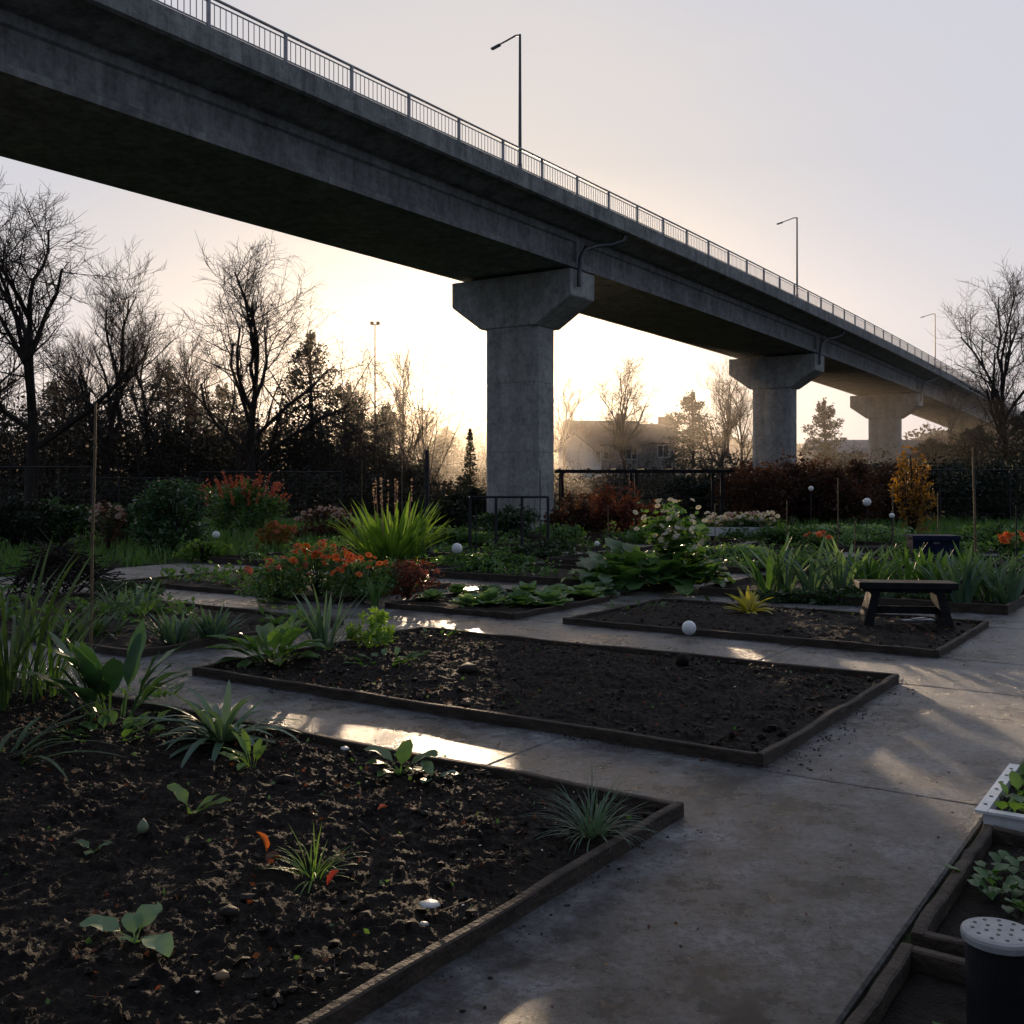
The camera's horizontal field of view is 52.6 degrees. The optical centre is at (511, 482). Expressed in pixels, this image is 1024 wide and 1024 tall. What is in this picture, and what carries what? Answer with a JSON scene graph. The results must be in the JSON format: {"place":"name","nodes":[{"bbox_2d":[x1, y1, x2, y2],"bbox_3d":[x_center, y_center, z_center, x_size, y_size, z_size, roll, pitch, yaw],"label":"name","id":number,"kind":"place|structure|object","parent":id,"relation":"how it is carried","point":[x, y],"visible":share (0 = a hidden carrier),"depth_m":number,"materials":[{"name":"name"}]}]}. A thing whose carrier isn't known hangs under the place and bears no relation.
{"place":"outdoors","nodes":[
{"label":"outdoors","id":0,"kind":"place"},
{"bbox_2d":[14,417,800,466],"bbox_3d":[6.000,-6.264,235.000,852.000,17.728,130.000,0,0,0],"label":"hills","id":1,"kind":"structure","parent":0,"point":[483,438],"depth_m":195.65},
{"bbox_2d":[0,600,1010,1023],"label":"plant litter","id":2,"kind":"object","parent":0,"point":[256,954],"visible":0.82,"depth_m":5.19,"materials":[{"name":"plant"}]},
{"bbox_2d":[0,535,1023,1023],"bbox_3d":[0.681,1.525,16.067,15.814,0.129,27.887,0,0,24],"label":"soil","id":3,"kind":"structure","parent":0,"point":[30,907],"depth_m":4.59,"materials":[{"name":"soil"}]},
{"bbox_2d":[2,586,110,697],"bbox_3d":[-3.348,1.127,7.455,0.804,0.845,1.130,0,0,0],"label":"strap plant","id":4,"kind":"object","parent":3,"relation":"on","point":[56,674],"visible":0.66,"depth_m":7.36,"materials":[{"name":"green plant"}]},
{"bbox_2d":[0,698,125,780],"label":"strap plant","id":5,"kind":"object","parent":3,"relation":"on","point":[23,735],"visible":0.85,"depth_m":5.79,"materials":[{"name":"green plant"}]},
{"bbox_2d":[0,536,147,710],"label":"strap plant","id":6,"kind":"object","parent":3,"relation":"on","point":[8,681],"visible":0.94,"depth_m":7.38,"materials":[{"name":"green plant"}]},
{"bbox_2d":[9,618,191,720],"bbox_3d":[-2.663,1.241,6.694,1.113,0.627,0.892,0,0,32],"label":"leafy plant","id":7,"kind":"object","parent":3,"relation":"on","point":[95,676],"visible":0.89,"depth_m":6.65,"materials":[{"name":"green plant"}]},
{"bbox_2d":[57,710,171,741],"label":"leafy plant","id":8,"kind":"object","parent":3,"relation":"on","point":[111,717],"visible":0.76,"depth_m":6.43,"materials":[{"name":"green plant"}]},
{"bbox_2d":[79,902,173,957],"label":"seedling","id":9,"kind":"object","parent":3,"relation":"on","point":[144,915],"visible":1,"depth_m":3.46,"materials":[{"name":"green plant"}]},
{"bbox_2d":[129,607,216,643],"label":"rosette plant","id":10,"kind":"object","parent":3,"relation":"on","point":[169,631],"visible":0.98,"depth_m":9.97,"materials":[{"name":"green plant"}]},
{"bbox_2d":[122,680,302,767],"bbox_3d":[-1.721,1.413,6.141,1.016,0.554,1.014,0,0,34],"label":"strap plant","id":11,"kind":"object","parent":3,"relation":"on","point":[222,727],"visible":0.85,"depth_m":6.08,"materials":[{"name":"green plant"}]},
{"bbox_2d":[179,602,250,640],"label":"rosette plant","id":12,"kind":"object","parent":3,"relation":"on","point":[222,627],"visible":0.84,"depth_m":10.12,"materials":[{"name":"green plant"}]},
{"bbox_2d":[204,614,326,668],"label":"leafy plant","id":13,"kind":"object","parent":3,"relation":"on","point":[288,632],"visible":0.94,"depth_m":8.82,"materials":[{"name":"green plant"}]},
{"bbox_2d":[233,555,323,602],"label":"flower bush","id":14,"kind":"object","parent":3,"relation":"on","point":[261,590],"visible":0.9,"depth_m":13.77,"materials":[{"name":"green plant"}]},
{"bbox_2d":[260,821,361,894],"bbox_3d":[-0.785,1.494,4.034,0.438,0.301,0.453,0,0,0],"label":"grass clump","id":15,"kind":"object","parent":3,"relation":"on","point":[312,869],"visible":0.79,"depth_m":4.07,"materials":[{"name":"green plant"}]},
{"bbox_2d":[289,585,368,650],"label":"strap plant","id":16,"kind":"object","parent":3,"relation":"on","point":[318,627],"visible":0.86,"depth_m":9.51,"materials":[{"name":"green plant"}]},
{"bbox_2d":[317,552,401,602],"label":"flower bush","id":17,"kind":"object","parent":3,"relation":"on","point":[360,577],"visible":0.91,"depth_m":13.65,"materials":[{"name":"green plant"}]},
{"bbox_2d":[343,606,398,647],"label":"bush","id":18,"kind":"object","parent":3,"relation":"on","point":[377,636],"visible":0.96,"depth_m":9.70,"materials":[{"name":"green plant"}]},
{"bbox_2d":[316,477,455,564],"bbox_3d":[-2.375,0.748,19.525,2.797,1.705,2.500,0,0,0],"label":"sword plant","id":19,"kind":"object","parent":3,"relation":"on","point":[388,539],"visible":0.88,"depth_m":19.16,"materials":[{"name":"green plant"}]},
{"bbox_2d":[364,740,446,775],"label":"seedling","id":20,"kind":"object","parent":3,"relation":"on","point":[403,752],"visible":1,"depth_m":5.41,"materials":[{"name":"green plant"}]},
{"bbox_2d":[370,558,452,599],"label":"flower bush","id":21,"kind":"object","parent":3,"relation":"on","point":[411,572],"visible":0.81,"depth_m":13.99,"materials":[{"name":"red plant"}]},
{"bbox_2d":[435,551,542,570],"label":"shrub","id":22,"kind":"object","parent":3,"relation":"on","point":[474,560],"visible":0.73,"depth_m":18.54,"materials":[{"name":"green plant"}]},
{"bbox_2d":[385,588,609,619],"bbox_3d":[-0.149,1.554,13.509,2.010,0.091,2.279,0,0,34],"label":"bed edging","id":23,"kind":"object","parent":3,"relation":"on","point":[401,604],"visible":0.67,"depth_m":12.74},
{"bbox_2d":[0,528,1023,623],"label":"crop rows","id":24,"kind":"object","parent":3,"relation":"on","point":[225,575],"visible":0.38,"depth_m":16.98,"materials":[{"name":"green plant"}]},
{"bbox_2d":[522,758,668,853],"bbox_3d":[0.343,1.442,4.526,0.637,0.382,0.632,0,0,-27],"label":"grass clump","id":25,"kind":"object","parent":3,"relation":"on","point":[599,818],"visible":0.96,"depth_m":4.54,"materials":[{"name":"green plant"}]},
{"bbox_2d":[560,498,735,594],"bbox_3d":[2.023,0.935,15.480,2.630,1.449,1.975,0,0,0],"label":"squash plant","id":26,"kind":"object","parent":3,"relation":"on","point":[627,566],"visible":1,"depth_m":15.16,"materials":[{"name":"green plant"}]},
{"bbox_2d":[724,535,797,590],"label":"leek clump","id":27,"kind":"object","parent":3,"relation":"on","point":[770,577],"visible":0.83,"depth_m":14.12,"materials":[{"name":"green plant"}]},
{"bbox_2d":[718,524,833,543],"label":"shrub","id":28,"kind":"object","parent":3,"relation":"on","point":[778,532],"visible":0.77,"depth_m":26.31,"materials":[{"name":"green plant"}]},
{"bbox_2d":[740,532,839,590],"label":"leek clump","id":29,"kind":"object","parent":3,"relation":"on","point":[785,580],"visible":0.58,"depth_m":14.51,"materials":[{"name":"green plant"}]},
{"bbox_2d":[775,537,855,590],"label":"leek clump","id":30,"kind":"object","parent":3,"relation":"on","point":[812,582],"visible":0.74,"depth_m":14.10,"materials":[{"name":"green plant"}]},
{"bbox_2d":[808,537,896,588],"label":"leek clump","id":31,"kind":"object","parent":3,"relation":"on","point":[840,579],"visible":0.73,"depth_m":14.00,"materials":[{"name":"green plant"}]},
{"bbox_2d":[793,522,916,543],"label":"shrub","id":32,"kind":"object","parent":3,"relation":"on","point":[871,532],"visible":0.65,"depth_m":26.39,"materials":[{"name":"green plant"}]},
{"bbox_2d":[844,942,965,1023],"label":"bed edging","id":33,"kind":"object","parent":3,"relation":"on","point":[886,988],"visible":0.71,"depth_m":3.23,"materials":[{"name":"wood"}]},
{"bbox_2d":[853,579,958,628],"bbox_3d":[4.249,1.306,11.189,1.020,0.488,0.360,0,0,8],"label":"bench","id":34,"kind":"object","parent":3,"relation":"on","point":[873,589],"visible":0.97,"depth_m":11.08,"materials":[{"name":"brown wood"}]},
{"bbox_2d":[911,824,1023,957],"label":"bed edging","id":35,"kind":"object","parent":3,"relation":"on","point":[934,914],"visible":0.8,"depth_m":3.83,"materials":[{"name":"wood"}]},
{"bbox_2d":[975,763,1023,831],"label":"white tray","id":36,"kind":"object","parent":35,"relation":"on","point":[990,811],"visible":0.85,"depth_m":4.67,"materials":[{"name":"paint"}]},
{"bbox_2d":[931,543,1008,602],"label":"leek clump","id":37,"kind":"object","parent":3,"relation":"on","point":[966,594],"visible":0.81,"depth_m":12.91,"materials":[{"name":"green plant"}]},
{"bbox_2d":[945,850,1023,913],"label":"leafy plant","id":38,"kind":"object","parent":3,"relation":"on","point":[1011,883],"visible":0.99,"depth_m":3.94,"materials":[{"name":"green plant"}]},
{"bbox_2d":[960,917,1023,1023],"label":"black pot","id":39,"kind":"object","parent":3,"relation":"on","point":[994,960],"visible":1,"depth_m":2.78,"materials":[{"name":"plastic"}]},
{"bbox_2d":[977,551,1023,604],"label":"leek clump","id":40,"kind":"object","parent":3,"relation":"on","point":[998,592],"visible":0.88,"depth_m":12.94,"materials":[{"name":"green plant"}]},
{"bbox_2d":[0,537,1023,1023],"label":"path","id":41,"kind":"structure","parent":0,"point":[876,811],"depth_m":4.78,"materials":[{"name":"concrete"}]},
{"bbox_2d":[0,527,127,597],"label":"brush pile","id":42,"kind":"object","parent":41,"relation":"on","point":[60,556],"visible":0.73,"depth_m":14.77,"materials":[{"name":"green plant"}]},
{"bbox_2d":[87,577,174,596],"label":"shrub","id":43,"kind":"object","parent":41,"relation":"on","point":[131,584],"visible":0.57,"depth_m":14.26,"materials":[{"name":"green plant"}]},
{"bbox_2d":[0,593,343,656],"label":"bed edging","id":44,"kind":"object","parent":41,"relation":"on","point":[152,651],"visible":0.35,"depth_m":10.15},
{"bbox_2d":[172,539,235,561],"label":"shrub","id":45,"kind":"object","parent":41,"relation":"on","point":[205,551],"visible":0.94,"depth_m":20.85,"materials":[{"name":"green plant"}]},
{"bbox_2d":[122,569,450,603],"bbox_3d":[-3.519,1.555,15.934,4.610,0.091,2.479,0,0,34],"label":"bed edging","id":46,"kind":"object","parent":41,"relation":"on","point":[232,591],"visible":0.34,"depth_m":15.03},
{"bbox_2d":[17,677,683,1023],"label":"bed edging","id":47,"kind":"object","parent":41,"relation":"on","point":[358,1003],"visible":0.73,"depth_m":3.98,"materials":[{"name":"wood"}]},
{"bbox_2d":[192,626,898,766],"bbox_3d":[0.214,1.555,8.371,4.909,0.091,2.950,0,0,34],"label":"bed edging","id":48,"kind":"object","parent":41,"relation":"on","point":[766,756],"visible":0.81,"depth_m":7.14,"materials":[{"name":"wood"}]},
{"bbox_2d":[429,562,719,591],"bbox_3d":[1.010,1.532,17.241,4.209,0.136,2.410,0,0,34],"label":"bed edging","id":49,"kind":"object","parent":41,"relation":"on","point":[454,574],"visible":0.35,"depth_m":16.57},
{"bbox_2d":[705,526,774,541],"bbox_3d":[5.884,1.363,26.710,1.710,0.465,0.430,0,0,-3],"label":"planter","id":50,"kind":"object","parent":41,"relation":"on","point":[719,530],"visible":0.37,"depth_m":26.48,"materials":[{"name":"white paint"}]},
{"bbox_2d":[696,510,785,526],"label":"trough flowers","id":51,"kind":"object","parent":50,"relation":"in","point":[743,520],"visible":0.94,"depth_m":26.55,"materials":[{"name":"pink plant"}]},
{"bbox_2d":[563,598,988,657],"bbox_3d":[2.920,1.555,11.530,4.009,0.091,2.480,0,0,34],"label":"bed edging","id":52,"kind":"object","parent":41,"relation":"on","point":[940,651],"visible":0.75,"depth_m":10.63,"materials":[{"name":"wood"}]},
{"bbox_2d":[699,575,1023,614],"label":"bed edging","id":53,"kind":"object","parent":41,"relation":"on","point":[716,589],"visible":0.48,"depth_m":13.18,"materials":[{"name":"wood"}]},
{"bbox_2d":[904,534,960,558],"bbox_3d":[8.505,1.327,20.952,0.930,0.545,0.600,0,0,5],"label":"navy crate","id":54,"kind":"object","parent":41,"relation":"on","point":[936,543],"visible":0.72,"depth_m":20.70,"materials":[{"name":"paint"}]},
{"bbox_2d":[0,462,1023,1014],"bbox_3d":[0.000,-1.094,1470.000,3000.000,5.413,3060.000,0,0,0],"label":"ground","id":55,"kind":"structure","parent":0,"point":[908,934],"depth_m":33.04,"materials":[{"name":"green soil"}]},
{"bbox_2d":[0,492,55,548],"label":"shrub","id":56,"kind":"object","parent":55,"relation":"on","point":[17,518],"visible":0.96,"depth_m":24.59,"materials":[{"name":"green plant"}]},
{"bbox_2d":[22,493,106,546],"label":"shrub","id":57,"kind":"object","parent":55,"relation":"on","point":[66,515],"visible":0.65,"depth_m":25.22,"materials":[{"name":"green plant"}]},
{"bbox_2d":[12,239,184,509],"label":"bare tree","id":58,"kind":"object","parent":55,"relation":"on","point":[117,370],"visible":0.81,"depth_m":54.43,"materials":[{"name":"brown plant"}]},
{"bbox_2d":[87,499,128,552],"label":"flower bush","id":59,"kind":"object","parent":55,"relation":"on","point":[118,518],"visible":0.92,"depth_m":23.95,"materials":[{"name":"green plant"}]},
{"bbox_2d":[0,167,237,514],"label":"bare tree","id":60,"kind":"object","parent":55,"relation":"on","point":[26,350],"visible":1,"depth_m":46.09,"materials":[{"name":"brown plant"}]},
{"bbox_2d":[92,300,198,476],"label":"bare tree","id":61,"kind":"object","parent":55,"relation":"on","point":[144,412],"visible":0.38,"depth_m":59.48,"materials":[{"name":"brown plant"}]},
{"bbox_2d":[120,477,221,552],"bbox_3d":[-7.861,0.830,24.019,2.067,1.938,1.650,0,0,-36],"label":"shrub","id":62,"kind":"object","parent":55,"relation":"on","point":[174,524],"visible":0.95,"depth_m":23.79,"materials":[{"name":"green plant"}]},
{"bbox_2d":[128,324,229,508],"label":"bare tree","id":63,"kind":"object","parent":55,"relation":"on","point":[199,377],"visible":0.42,"depth_m":60.23,"materials":[{"name":"brown plant"}]},
{"bbox_2d":[196,470,291,534],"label":"flower bush","id":64,"kind":"object","parent":55,"relation":"on","point":[245,495],"visible":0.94,"depth_m":32.15,"materials":[{"name":"green plant"}]},
{"bbox_2d":[126,229,416,513],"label":"bare tree","id":65,"kind":"object","parent":55,"relation":"on","point":[250,327],"visible":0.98,"depth_m":52.00,"materials":[{"name":"brown plant"}]},
{"bbox_2d":[274,330,351,508],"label":"evergreen tree","id":66,"kind":"object","parent":55,"relation":"on","point":[300,354],"visible":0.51,"depth_m":57.67,"materials":[{"name":"green plant"}]},
{"bbox_2d":[266,536,365,598],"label":"flower bush","id":67,"kind":"object","parent":55,"relation":"on","point":[320,551],"visible":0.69,"depth_m":14.08,"materials":[{"name":"red plant"}]},
{"bbox_2d":[290,505,360,539],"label":"flower bush","id":68,"kind":"object","parent":55,"relation":"on","point":[324,516],"visible":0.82,"depth_m":28.89,"materials":[{"name":"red plant"}]},
{"bbox_2d":[373,346,446,473],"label":"bare tree","id":69,"kind":"object","parent":55,"relation":"on","point":[398,399],"visible":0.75,"depth_m":65.43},
{"bbox_2d":[392,499,474,527],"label":"dark shrub","id":70,"kind":"object","parent":55,"relation":"on","point":[452,513],"visible":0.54,"depth_m":32.57,"materials":[{"name":"green plant"}]},
{"bbox_2d":[429,427,478,482],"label":"bare tree","id":71,"kind":"object","parent":55,"relation":"on","point":[444,468],"visible":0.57,"depth_m":91.52,"materials":[{"name":"brown plant"}]},
{"bbox_2d":[422,525,494,545],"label":"shrub","id":72,"kind":"object","parent":55,"relation":"on","point":[462,535],"visible":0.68,"depth_m":25.24,"materials":[{"name":"green plant"}]},
{"bbox_2d":[439,486,486,527],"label":"dark shrub","id":73,"kind":"object","parent":55,"relation":"on","point":[481,505],"visible":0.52,"depth_m":35.71,"materials":[{"name":"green plant"}]},
{"bbox_2d":[471,504,543,537],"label":"shrub","id":74,"kind":"object","parent":55,"relation":"on","point":[508,519],"visible":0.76,"depth_m":28.85,"materials":[{"name":"green plant"}]},
{"bbox_2d":[0,0,1021,531],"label":"concrete bridge","id":75,"kind":"structure","parent":55,"relation":"on","point":[156,100],"depth_m":28.16,"materials":[{"name":"concrete"}]},
{"bbox_2d":[0,386,1023,517],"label":"undergrowth","id":76,"kind":"object","parent":55,"relation":"on","point":[128,490],"visible":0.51,"depth_m":55.36,"materials":[{"name":"plant"}]},
{"bbox_2d":[0,306,1023,515],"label":"saplings","id":77,"kind":"object","parent":55,"relation":"on","point":[240,432],"visible":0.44,"depth_m":55.12,"materials":[{"name":"plant"}]},
{"bbox_2d":[0,513,1023,576],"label":"grass","id":78,"kind":"structure","parent":55,"relation":"on","point":[8,555],"depth_m":26.69,"materials":[{"name":"green plant"}]},
{"bbox_2d":[3,406,1023,466],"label":"hillside wood","id":79,"kind":"object","parent":55,"relation":"on","point":[479,421],"visible":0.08,"depth_m":202.37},
{"bbox_2d":[506,538,585,559],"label":"shrub","id":80,"kind":"object","parent":55,"relation":"on","point":[549,549],"visible":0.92,"depth_m":21.43,"materials":[{"name":"green plant"}]},
{"bbox_2d":[553,370,601,489],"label":"bare tree","id":81,"kind":"object","parent":55,"relation":"on","point":[571,414],"visible":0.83,"depth_m":85.26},
{"bbox_2d":[538,491,619,532],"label":"shrub","id":82,"kind":"object","parent":55,"relation":"on","point":[579,517],"visible":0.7,"depth_m":31.57,"materials":[{"name":"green plant"}]},
{"bbox_2d":[554,425,606,485],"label":"house","id":83,"kind":"structure","parent":55,"relation":"on","point":[587,458],"depth_m":84.90,"materials":[{"name":"white paint"}]},
{"bbox_2d":[559,413,647,486],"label":"house","id":84,"kind":"structure","parent":55,"relation":"on","point":[601,436],"depth_m":89.92,"materials":[{"name":"tile"}]},
{"bbox_2d":[578,348,667,485],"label":"bare tree","id":85,"kind":"object","parent":55,"relation":"on","point":[620,427],"visible":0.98,"depth_m":65.86,"materials":[{"name":"brown plant"}]},
{"bbox_2d":[583,481,663,533],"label":"shrub","id":86,"kind":"object","parent":55,"relation":"on","point":[623,515],"visible":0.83,"depth_m":30.47,"materials":[{"name":"red plant"}]},
{"bbox_2d":[554,468,733,526],"bbox_3d":[4.498,0.550,35.800,6.000,2.100,2.100,0,0,0],"label":"pergola","id":87,"kind":"object","parent":55,"relation":"on","point":[630,472],"visible":0.78,"depth_m":34.96,"materials":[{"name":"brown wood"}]},
{"bbox_2d":[641,417,678,479],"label":"house","id":88,"kind":"structure","parent":55,"relation":"on","point":[657,432],"depth_m":94.54,"materials":[{"name":"tile"}]},
{"bbox_2d":[645,474,742,519],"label":"dark shrub","id":89,"kind":"object","parent":55,"relation":"on","point":[691,489],"visible":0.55,"depth_m":43.90,"materials":[{"name":"brown plant"}]},
{"bbox_2d":[658,389,732,475],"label":"evergreen tree","id":90,"kind":"object","parent":55,"relation":"on","point":[692,462],"visible":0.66,"depth_m":79.65,"materials":[{"name":"green plant"}]},
{"bbox_2d":[668,357,752,477],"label":"bare tree","id":91,"kind":"object","parent":55,"relation":"on","point":[727,411],"visible":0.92,"depth_m":72.23,"materials":[{"name":"plant"}]},
{"bbox_2d":[705,457,811,524],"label":"brown shrub","id":92,"kind":"object","parent":55,"relation":"on","point":[749,502],"visible":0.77,"depth_m":39.68,"materials":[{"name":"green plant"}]},
{"bbox_2d":[751,449,839,523],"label":"brown shrub","id":93,"kind":"object","parent":55,"relation":"on","point":[797,471],"visible":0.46,"depth_m":40.66,"materials":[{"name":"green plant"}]},
{"bbox_2d":[797,397,846,467],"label":"evergreen tree","id":94,"kind":"object","parent":55,"relation":"on","point":[824,415],"visible":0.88,"depth_m":83.71,"materials":[{"name":"green plant"}]},
{"bbox_2d":[797,454,890,524],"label":"brown shrub","id":95,"kind":"object","parent":55,"relation":"on","point":[827,511],"visible":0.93,"depth_m":39.65,"materials":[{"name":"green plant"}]},
{"bbox_2d":[704,584,984,605],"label":"garden bed soil","id":96,"kind":"structure","parent":55,"relation":"on","point":[783,595],"depth_m":13.60,"materials":[{"name":"brown soil"}]},
{"bbox_2d":[798,440,926,472],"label":"house","id":97,"kind":"structure","parent":55,"relation":"on","point":[864,443],"depth_m":90.29,"materials":[{"name":"stone"}]},
{"bbox_2d":[843,458,927,522],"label":"brown shrub","id":98,"kind":"object","parent":55,"relation":"on","point":[883,476],"visible":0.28,"depth_m":41.57,"materials":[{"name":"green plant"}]},
{"bbox_2d":[887,441,944,533],"bbox_3d":[11.305,0.395,29.009,1.557,3.137,1.183,0,0,0],"label":"sapling","id":99,"kind":"object","parent":55,"relation":"on","point":[911,513],"visible":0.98,"depth_m":28.96,"materials":[{"name":"orange plant"}]},
{"bbox_2d":[890,457,992,519],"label":"dark shrub","id":100,"kind":"object","parent":55,"relation":"on","point":[935,488],"visible":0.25,"depth_m":43.74,"materials":[{"name":"green plant"}]},
{"bbox_2d":[918,247,1023,503],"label":"bare tree","id":101,"kind":"object","parent":55,"relation":"on","point":[997,397],"visible":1,"depth_m":55.95,"materials":[{"name":"brown plant"}]},
{"bbox_2d":[924,458,1023,521],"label":"dark shrub","id":102,"kind":"object","parent":55,"relation":"on","point":[995,509],"visible":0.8,"depth_m":41.59,"materials":[{"name":"green plant"}]},
{"bbox_2d":[928,424,1023,503],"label":"evergreen tree","id":103,"kind":"object","parent":55,"relation":"on","point":[957,448],"visible":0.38,"depth_m":61.49,"materials":[{"name":"green plant"}]},
{"bbox_2d":[949,521,1023,551],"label":"shrub","id":104,"kind":"object","parent":55,"relation":"on","point":[984,534],"visible":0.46,"depth_m":23.88,"materials":[{"name":"green plant"}]},
{"bbox_2d":[0,0,1023,447],"label":"sky","id":105,"kind":"structure","parent":0,"point":[892,131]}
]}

